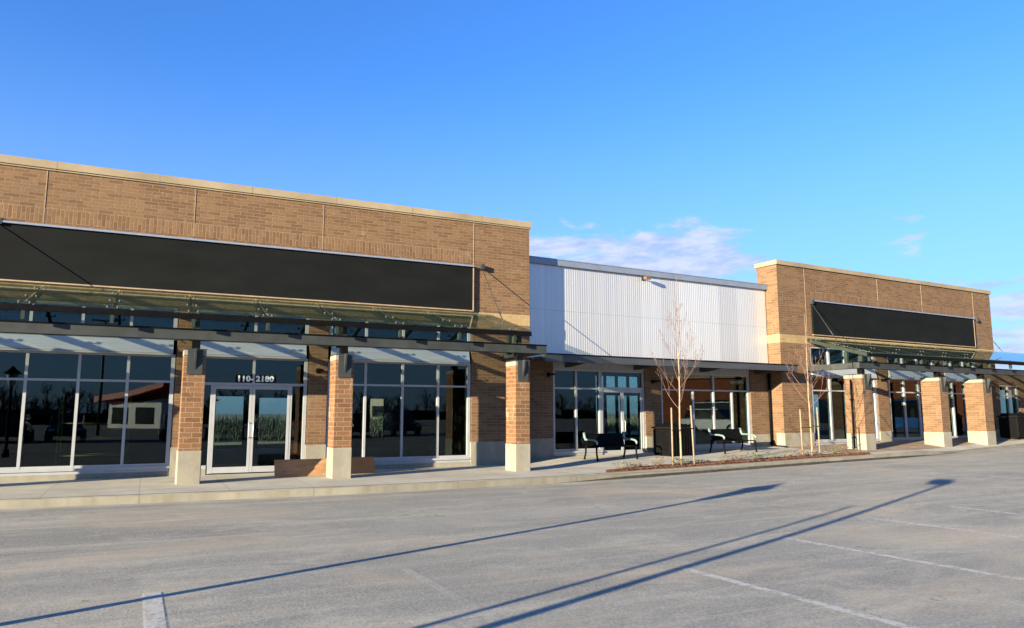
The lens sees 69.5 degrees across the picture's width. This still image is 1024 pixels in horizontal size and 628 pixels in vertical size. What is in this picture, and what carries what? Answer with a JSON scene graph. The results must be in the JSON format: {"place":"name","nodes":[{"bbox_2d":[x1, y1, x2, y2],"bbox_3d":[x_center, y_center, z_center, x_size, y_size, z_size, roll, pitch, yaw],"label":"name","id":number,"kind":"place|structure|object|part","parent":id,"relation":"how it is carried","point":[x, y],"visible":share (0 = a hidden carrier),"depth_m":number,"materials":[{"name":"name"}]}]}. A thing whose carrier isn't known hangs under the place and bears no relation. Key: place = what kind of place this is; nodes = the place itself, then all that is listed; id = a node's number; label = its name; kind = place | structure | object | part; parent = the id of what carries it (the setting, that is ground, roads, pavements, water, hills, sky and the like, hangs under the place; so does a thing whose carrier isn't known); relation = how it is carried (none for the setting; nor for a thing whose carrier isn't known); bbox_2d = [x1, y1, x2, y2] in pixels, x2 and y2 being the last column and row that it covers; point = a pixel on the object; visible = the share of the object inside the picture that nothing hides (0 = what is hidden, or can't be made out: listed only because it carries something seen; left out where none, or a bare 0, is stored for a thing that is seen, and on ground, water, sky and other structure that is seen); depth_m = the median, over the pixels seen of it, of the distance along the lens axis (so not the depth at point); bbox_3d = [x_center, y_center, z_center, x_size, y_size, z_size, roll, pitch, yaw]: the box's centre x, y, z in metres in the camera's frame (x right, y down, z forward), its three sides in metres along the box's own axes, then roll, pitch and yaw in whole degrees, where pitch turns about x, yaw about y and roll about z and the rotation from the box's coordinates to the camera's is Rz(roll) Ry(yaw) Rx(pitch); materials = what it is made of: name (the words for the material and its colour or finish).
{"place":"outdoors","nodes":[
{"label":"outdoors","id":0,"kind":"place"},
{"bbox_2d":[283,420,301,459],"bbox_3d":[-6.167,3.721,21.520,0.830,1.236,0.940,4,-9,-26],"label":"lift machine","id":1,"kind":"object","parent":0,"point":[295,444],"visible":0.3,"depth_m":21.11,"materials":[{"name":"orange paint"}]},
{"bbox_2d":[0,414,1023,627],"bbox_3d":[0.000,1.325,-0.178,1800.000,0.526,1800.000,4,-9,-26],"label":"car park ground","id":2,"kind":"structure","parent":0,"point":[614,553],"depth_m":8.38,"materials":[{"name":"grey asphalt"}]},
{"bbox_2d":[142,592,166,627],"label":"road marking","id":3,"kind":"object","parent":2,"relation":"on","point":[153,606],"visible":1,"depth_m":6.06,"materials":[{"name":"white paint"}]},
{"bbox_2d":[0,486,499,511],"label":"gutter","id":4,"kind":"object","parent":2,"relation":"on","point":[162,503],"visible":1,"depth_m":13.32,"materials":[{"name":"concrete"}]},
{"bbox_2d":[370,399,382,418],"bbox_3d":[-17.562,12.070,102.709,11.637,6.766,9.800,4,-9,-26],"label":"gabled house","id":5,"kind":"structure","parent":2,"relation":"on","point":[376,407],"depth_m":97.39,"materials":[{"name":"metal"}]},
{"bbox_2d":[0,443,1023,508],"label":"kerb","id":6,"kind":"structure","parent":2,"relation":"on","point":[18,503],"depth_m":14.87,"materials":[{"name":"concrete"}]},
{"bbox_2d":[562,454,940,482],"bbox_3d":[8.292,4.349,21.257,17.074,0.230,0.307,5,-9,-31],"label":"gutter grit","id":7,"kind":"object","parent":2,"relation":"on","point":[714,470],"visible":1,"depth_m":20.23,"materials":[{"name":"grey gravel"}]},
{"bbox_2d":[678,567,919,627],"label":"road marking","id":8,"kind":"object","parent":2,"relation":"on","point":[884,620],"visible":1,"depth_m":6.28,"materials":[{"name":"white paint"}]},
{"bbox_2d":[775,536,1023,579],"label":"road marking","id":9,"kind":"object","parent":2,"relation":"on","point":[949,566],"visible":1,"depth_m":8.18,"materials":[{"name":"white paint"}]},
{"bbox_2d":[858,516,1023,538],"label":"road marking","id":10,"kind":"object","parent":2,"relation":"on","point":[937,526],"visible":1,"depth_m":10.39,"materials":[{"name":"white paint"}]},
{"bbox_2d":[947,506,1022,514],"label":"road marking","id":11,"kind":"object","parent":2,"relation":"on","point":[984,510],"visible":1,"depth_m":11.89,"materials":[{"name":"white paint"}]},
{"bbox_2d":[0,433,1023,498],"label":"pavement","id":12,"kind":"structure","parent":0,"point":[573,465],"depth_m":17.06,"materials":[{"name":"concrete"}]},
{"bbox_2d":[175,348,206,484],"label":"brick pillar","id":13,"kind":"structure","parent":12,"relation":"on","point":[188,461],"depth_m":15.36,"materials":[{"name":"brick"}]},
{"bbox_2d":[0,154,531,481],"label":"brick shop building","id":14,"kind":"structure","parent":12,"relation":"on","point":[97,379],"depth_m":19.98,"materials":[{"name":"brick"}]},
{"bbox_2d":[0,350,175,469],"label":"shop window","id":15,"kind":"structure","parent":14,"relation":"in","point":[18,465],"depth_m":16.61,"materials":[{"name":"metal"}]},
{"bbox_2d":[0,298,178,339],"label":"clerestory window","id":16,"kind":"structure","parent":14,"relation":"in","point":[4,314],"depth_m":16.86,"materials":[{"name":"glass"}]},
{"bbox_2d":[54,391,132,465],"bbox_3d":[-10.765,3.010,19.045,1.600,1.988,0.950,4,-9,-26],"label":"scaffold frame","id":17,"kind":"object","parent":14,"relation":"in","point":[60,455],"visible":0.84,"depth_m":18.96,"materials":[{"name":"yellow paint"}]},
{"bbox_2d":[209,385,252,473],"bbox_3d":[-6.796,2.779,17.861,0.902,2.095,0.124,4,-9,-26],"label":"door","id":18,"kind":"structure","parent":14,"relation":"in","point":[243,468],"depth_m":17.84,"materials":[{"name":"metal"}]},
{"bbox_2d":[0,220,473,311],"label":"blank signboard","id":19,"kind":"object","parent":14,"relation":"attached to","point":[51,254],"visible":1,"depth_m":18.12},
{"bbox_2d":[195,309,309,345],"bbox_3d":[-6.465,0.347,18.444,2.720,0.770,0.130,4,-9,-26],"label":"clerestory window","id":20,"kind":"structure","parent":14,"relation":"in","point":[204,324],"depth_m":18.41,"materials":[{"name":"glass"}]},
{"bbox_2d":[236,375,275,381],"bbox_3d":[-6.326,1.600,18.264,0.950,0.170,0.011,4,-9,-26],"label":"address sign","id":21,"kind":"object","parent":14,"relation":"attached to","point":[258,378],"visible":1,"depth_m":18.27,"materials":[{"name":"white"}]},
{"bbox_2d":[249,386,290,471],"bbox_3d":[-5.982,2.833,18.259,0.902,2.095,0.124,4,-9,-26],"label":"door","id":22,"kind":"structure","parent":14,"relation":"in","point":[251,468],"depth_m":18.20,"materials":[{"name":"metal"}]},
{"bbox_2d":[0,217,546,359],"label":"glass canopy","id":23,"kind":"object","parent":14,"relation":"attached to","point":[343,342],"visible":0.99,"depth_m":16.77,"materials":[{"name":"grey metal"}]},
{"bbox_2d":[325,360,470,459],"bbox_3d":[-2.990,2.588,19.873,3.990,2.590,0.130,4,-9,-26],"label":"shop window","id":24,"kind":"structure","parent":14,"relation":"in","point":[467,423],"depth_m":19.94,"materials":[{"name":"metal"}]},
{"bbox_2d":[329,317,470,351],"bbox_3d":[-2.990,0.576,20.143,3.990,0.770,0.130,4,-9,-26],"label":"clerestory window","id":25,"kind":"structure","parent":14,"relation":"in","point":[351,331],"depth_m":20.10,"materials":[{"name":"glass"}]},
{"bbox_2d":[274,458,326,476],"bbox_3d":[-4.911,3.578,17.191,1.210,0.380,0.240,4,-9,-26],"label":"plywood sheet","id":26,"kind":"object","parent":12,"relation":"on","point":[298,467],"visible":0.88,"depth_m":17.14,"materials":[{"name":"brown wood"}]},
{"bbox_2d":[326,353,354,478],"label":"brick pillar","id":27,"kind":"structure","parent":12,"relation":"on","point":[339,457],"depth_m":16.77,"materials":[{"name":"brick"}]},
{"bbox_2d":[351,457,374,473],"bbox_3d":[-3.744,3.683,17.972,0.800,0.380,0.240,4,-9,-26],"label":"plywood sheet","id":28,"kind":"object","parent":12,"relation":"on","point":[359,465],"visible":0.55,"depth_m":17.98,"materials":[{"name":"brown wood"}]},
{"bbox_2d":[505,360,529,471],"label":"brick pillar","id":29,"kind":"structure","parent":12,"relation":"on","point":[517,451],"depth_m":18.80,"materials":[{"name":"brick"}]},
{"bbox_2d":[583,432,637,460],"bbox_3d":[2.920,3.912,21.824,1.508,0.806,0.762,4,-9,-28],"label":"bench","id":30,"kind":"object","parent":12,"relation":"on","point":[596,440],"visible":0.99,"depth_m":22.03,"materials":[{"name":"black metal"}]},
{"bbox_2d":[439,255,797,460],"bbox_3d":[3.774,1.974,26.803,10.686,6.335,7.260,4,-9,-29],"label":"corrugated shop unit","id":31,"kind":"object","parent":12,"relation":"on","point":[591,324],"visible":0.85,"depth_m":25.01,"materials":[{"name":"metal"}]},
{"bbox_2d":[553,368,601,450],"bbox_3d":[2.015,2.991,23.071,1.840,2.525,0.130,4,-9,-29],"label":"shop window","id":32,"kind":"structure","parent":31,"relation":"in","point":[598,377],"depth_m":23.07,"materials":[{"name":"metal"}]},
{"bbox_3d":[3.234,3.458,23.638,0.800,2.070,0.124,4,-9,-29],"label":"door","id":33,"kind":"part","parent":31,"relation":"part of","materials":[{"name":"metal"}]},
{"bbox_2d":[596,376,638,437],"bbox_3d":[4.647,3.913,31.034,2.900,2.580,0.130,4,-9,-29],"label":"rear window frame","id":34,"kind":"structure","parent":31,"relation":"in","point":[616,394],"depth_m":30.90,"materials":[{"name":"grey metal"}]},
{"bbox_3d":[3.936,3.511,24.032,0.797,2.070,0.124,4,-9,-29],"label":"door","id":35,"kind":"part","parent":31,"relation":"part of","materials":[{"name":"metal"}]},
{"bbox_2d":[641,276,650,280],"bbox_3d":[4.472,-1.193,24.701,0.180,0.128,0.309,4,-9,-29],"label":"flood light","id":36,"kind":"object","parent":31,"relation":"attached to","point":[646,278],"visible":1,"depth_m":24.60,"materials":[{"name":"grey metal"}]},
{"bbox_2d":[661,372,751,445],"bbox_3d":[6.766,3.334,25.738,4.180,2.495,0.130,4,-9,-29],"label":"shop window","id":37,"kind":"structure","parent":31,"relation":"in","point":[746,377],"depth_m":26.00,"materials":[{"name":"metal"}]},
{"bbox_2d":[651,424,693,455],"bbox_3d":[5.044,3.934,23.134,1.000,0.980,0.860,4,-9,-29],"label":"litter bin","id":38,"kind":"object","parent":12,"relation":"on","point":[662,439],"visible":0.81,"depth_m":22.84,"materials":[{"name":"black metal"}]},
{"bbox_2d":[708,428,757,453],"bbox_3d":[7.271,4.167,24.293,1.508,0.806,0.762,4,-9,-29],"label":"bench","id":39,"kind":"object","parent":12,"relation":"on","point":[723,435],"visible":0.97,"depth_m":24.43,"materials":[{"name":"black metal"}]},
{"bbox_2d":[606,452,869,471],"bbox_3d":[6.684,4.158,20.955,10.534,0.203,0.579,5,-9,-31],"label":"planting bed","id":40,"kind":"object","parent":12,"relation":"on","point":[713,462],"visible":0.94,"depth_m":20.30,"materials":[{"name":"red soil"}]},
{"bbox_2d":[655,457,672,465],"bbox_3d":[3.930,3.840,19.201,0.567,0.268,0.539,-3,-8,21],"label":"bedding plant","id":41,"kind":"object","parent":40,"relation":"on","point":[663,460],"visible":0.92,"depth_m":19.17,"materials":[{"name":"brown plant"}]},
{"bbox_2d":[670,408,680,464],"bbox_3d":[4.331,3.279,19.476,0.307,1.600,0.074,4,-9,-26],"label":"tree stake","id":42,"kind":"object","parent":40,"relation":"on","point":[672,430],"visible":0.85,"depth_m":19.43,"materials":[{"name":"beige wood"}]},
{"bbox_2d":[651,284,703,463],"bbox_3d":[4.434,1.477,19.795,1.451,5.151,1.610,4,-9,-26],"label":"young tree","id":43,"kind":"object","parent":40,"relation":"on","point":[678,356],"visible":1,"depth_m":19.79,"materials":[{"name":"brown plant"}]},
{"bbox_2d":[682,406,694,463],"bbox_3d":[4.693,3.268,19.658,0.446,1.652,0.074,4,-9,-26],"label":"tree stake","id":44,"kind":"object","parent":40,"relation":"on","point":[691,428],"visible":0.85,"depth_m":19.72,"materials":[{"name":"beige wood"}]},
{"bbox_2d":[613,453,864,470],"bbox_3d":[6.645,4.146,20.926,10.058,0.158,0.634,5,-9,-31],"label":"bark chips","id":45,"kind":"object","parent":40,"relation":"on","point":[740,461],"visible":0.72,"depth_m":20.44,"materials":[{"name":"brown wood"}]},
{"bbox_2d":[746,452,760,460],"bbox_3d":[6.802,4.036,20.918,0.490,0.248,0.505,5,-9,-34],"label":"bedding plant","id":46,"kind":"object","parent":40,"relation":"on","point":[753,455],"visible":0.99,"depth_m":20.94,"materials":[{"name":"brown plant"}]},
{"bbox_2d":[799,409,810,455],"bbox_3d":[8.889,3.640,22.327,0.409,1.501,0.074,4,-9,-26],"label":"tree stake","id":47,"kind":"object","parent":40,"relation":"on","point":[801,427],"visible":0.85,"depth_m":22.28,"materials":[{"name":"beige wood"}]},
{"bbox_2d":[783,316,833,455],"bbox_3d":[9.089,2.180,22.755,1.267,4.401,1.341,4,-9,-26],"label":"young tree","id":48,"kind":"object","parent":40,"relation":"on","point":[808,384],"visible":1,"depth_m":22.63,"materials":[{"name":"brown plant"}]},
{"bbox_2d":[816,407,820,454],"bbox_3d":[9.266,3.631,22.515,0.356,1.551,0.074,4,-9,-26],"label":"tree stake","id":49,"kind":"object","parent":40,"relation":"on","point":[818,431],"visible":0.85,"depth_m":22.57,"materials":[{"name":"beige wood"}]},
{"bbox_2d":[963,379,996,444],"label":"brick pillar","id":50,"kind":"structure","parent":12,"relation":"on","point":[979,412],"depth_m":29.05,"materials":[{"name":"brick"}]},
{"bbox_2d":[0,0,1023,413],"label":"sky","id":51,"kind":"structure","parent":0,"point":[720,139],"materials":[{"name":"blue"}]},
{"bbox_2d":[214,420,819,444],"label":"lawn","id":52,"kind":"structure","parent":0,"point":[633,432],"depth_m":41.42,"materials":[{"name":"green plant"}]},
{"bbox_2d":[775,433,1023,452],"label":"paved forecourt","id":53,"kind":"structure","parent":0,"point":[904,445],"depth_m":27.53,"materials":[{"name":"grey concrete"}]},
{"bbox_2d":[843,374,875,449],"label":"brick pillar","id":54,"kind":"structure","parent":53,"relation":"on","point":[865,435],"depth_m":25.41,"materials":[{"name":"brick"}]},
{"bbox_2d":[849,380,855,448],"bbox_3d":[11.788,3.462,25.545,0.100,2.350,0.100,4,-9,-29],"label":"downpipe","id":55,"kind":"object","parent":54,"relation":"attached to","point":[852,413],"visible":1,"depth_m":25.52,"materials":[{"name":"grey metal"}]},
{"bbox_2d":[754,259,999,446],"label":"brick shop building","id":56,"kind":"structure","parent":53,"relation":"on","point":[793,289],"depth_m":29.39,"materials":[{"name":"brick"}]},
{"bbox_2d":[809,346,874,365],"bbox_3d":[12.814,1.719,28.711,3.910,0.750,0.130,4,-9,-29],"label":"clerestory window","id":57,"kind":"structure","parent":56,"relation":"in","point":[829,355],"depth_m":28.39,"materials":[{"name":"glass"}]},
{"bbox_2d":[810,376,879,440],"bbox_3d":[12.814,3.641,28.453,3.910,2.430,0.130,4,-9,-29],"label":"shop window","id":58,"kind":"structure","parent":56,"relation":"in","point":[874,391],"depth_m":28.12,"materials":[{"name":"metal"}]},
{"bbox_2d":[811,300,975,347],"bbox_3d":[16.089,0.491,30.557,10.870,1.335,0.129,4,-9,-29],"label":"blank signboard","id":59,"kind":"object","parent":56,"relation":"attached to","point":[842,320],"visible":1,"depth_m":30.21},
{"bbox_2d":[888,378,923,438],"bbox_3d":[16.587,3.926,30.571,3.240,2.430,0.130,4,-9,-29],"label":"shop window","id":60,"kind":"structure","parent":56,"relation":"in","point":[903,399],"depth_m":30.35,"materials":[{"name":"metal"}]},
{"bbox_2d":[887,353,933,364],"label":"clerestory window","id":61,"kind":"structure","parent":56,"relation":"in","point":[889,360],"depth_m":30.81,"materials":[{"name":"glass"}]},
{"bbox_2d":[805,300,1023,378],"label":"glass canopy","id":62,"kind":"object","parent":56,"relation":"attached to","point":[966,357],"visible":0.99,"depth_m":27.92,"materials":[{"name":"glass"}]},
{"bbox_2d":[947,381,967,437],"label":"shop window","id":63,"kind":"structure","parent":56,"relation":"in","point":[951,392],"depth_m":32.05,"materials":[{"name":"metal"}]},
{"bbox_2d":[943,361,974,366],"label":"clerestory window","id":64,"kind":"structure","parent":56,"relation":"in","point":[949,363],"depth_m":32.51,"materials":[{"name":"glass"}]},
{"bbox_2d":[818,375,1023,435],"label":"shop wing","id":65,"kind":"structure","parent":53,"relation":"on","point":[1013,384],"depth_m":34.64,"materials":[{"name":"brown brick"}]},
{"bbox_2d":[999,385,1018,412],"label":"shop window","id":66,"kind":"structure","parent":65,"relation":"in","point":[1006,389],"depth_m":34.35,"materials":[{"name":"metal"}]},
{"bbox_2d":[920,377,952,446],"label":"brick pillar","id":67,"kind":"structure","parent":53,"relation":"on","point":[936,413],"depth_m":27.63,"materials":[{"name":"brick"}]},
{"bbox_2d":[997,413,1023,437],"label":"litter bin","id":68,"kind":"object","parent":53,"relation":"on","point":[1011,425],"visible":1,"depth_m":31.36,"materials":[{"name":"black metal"}]}
]}

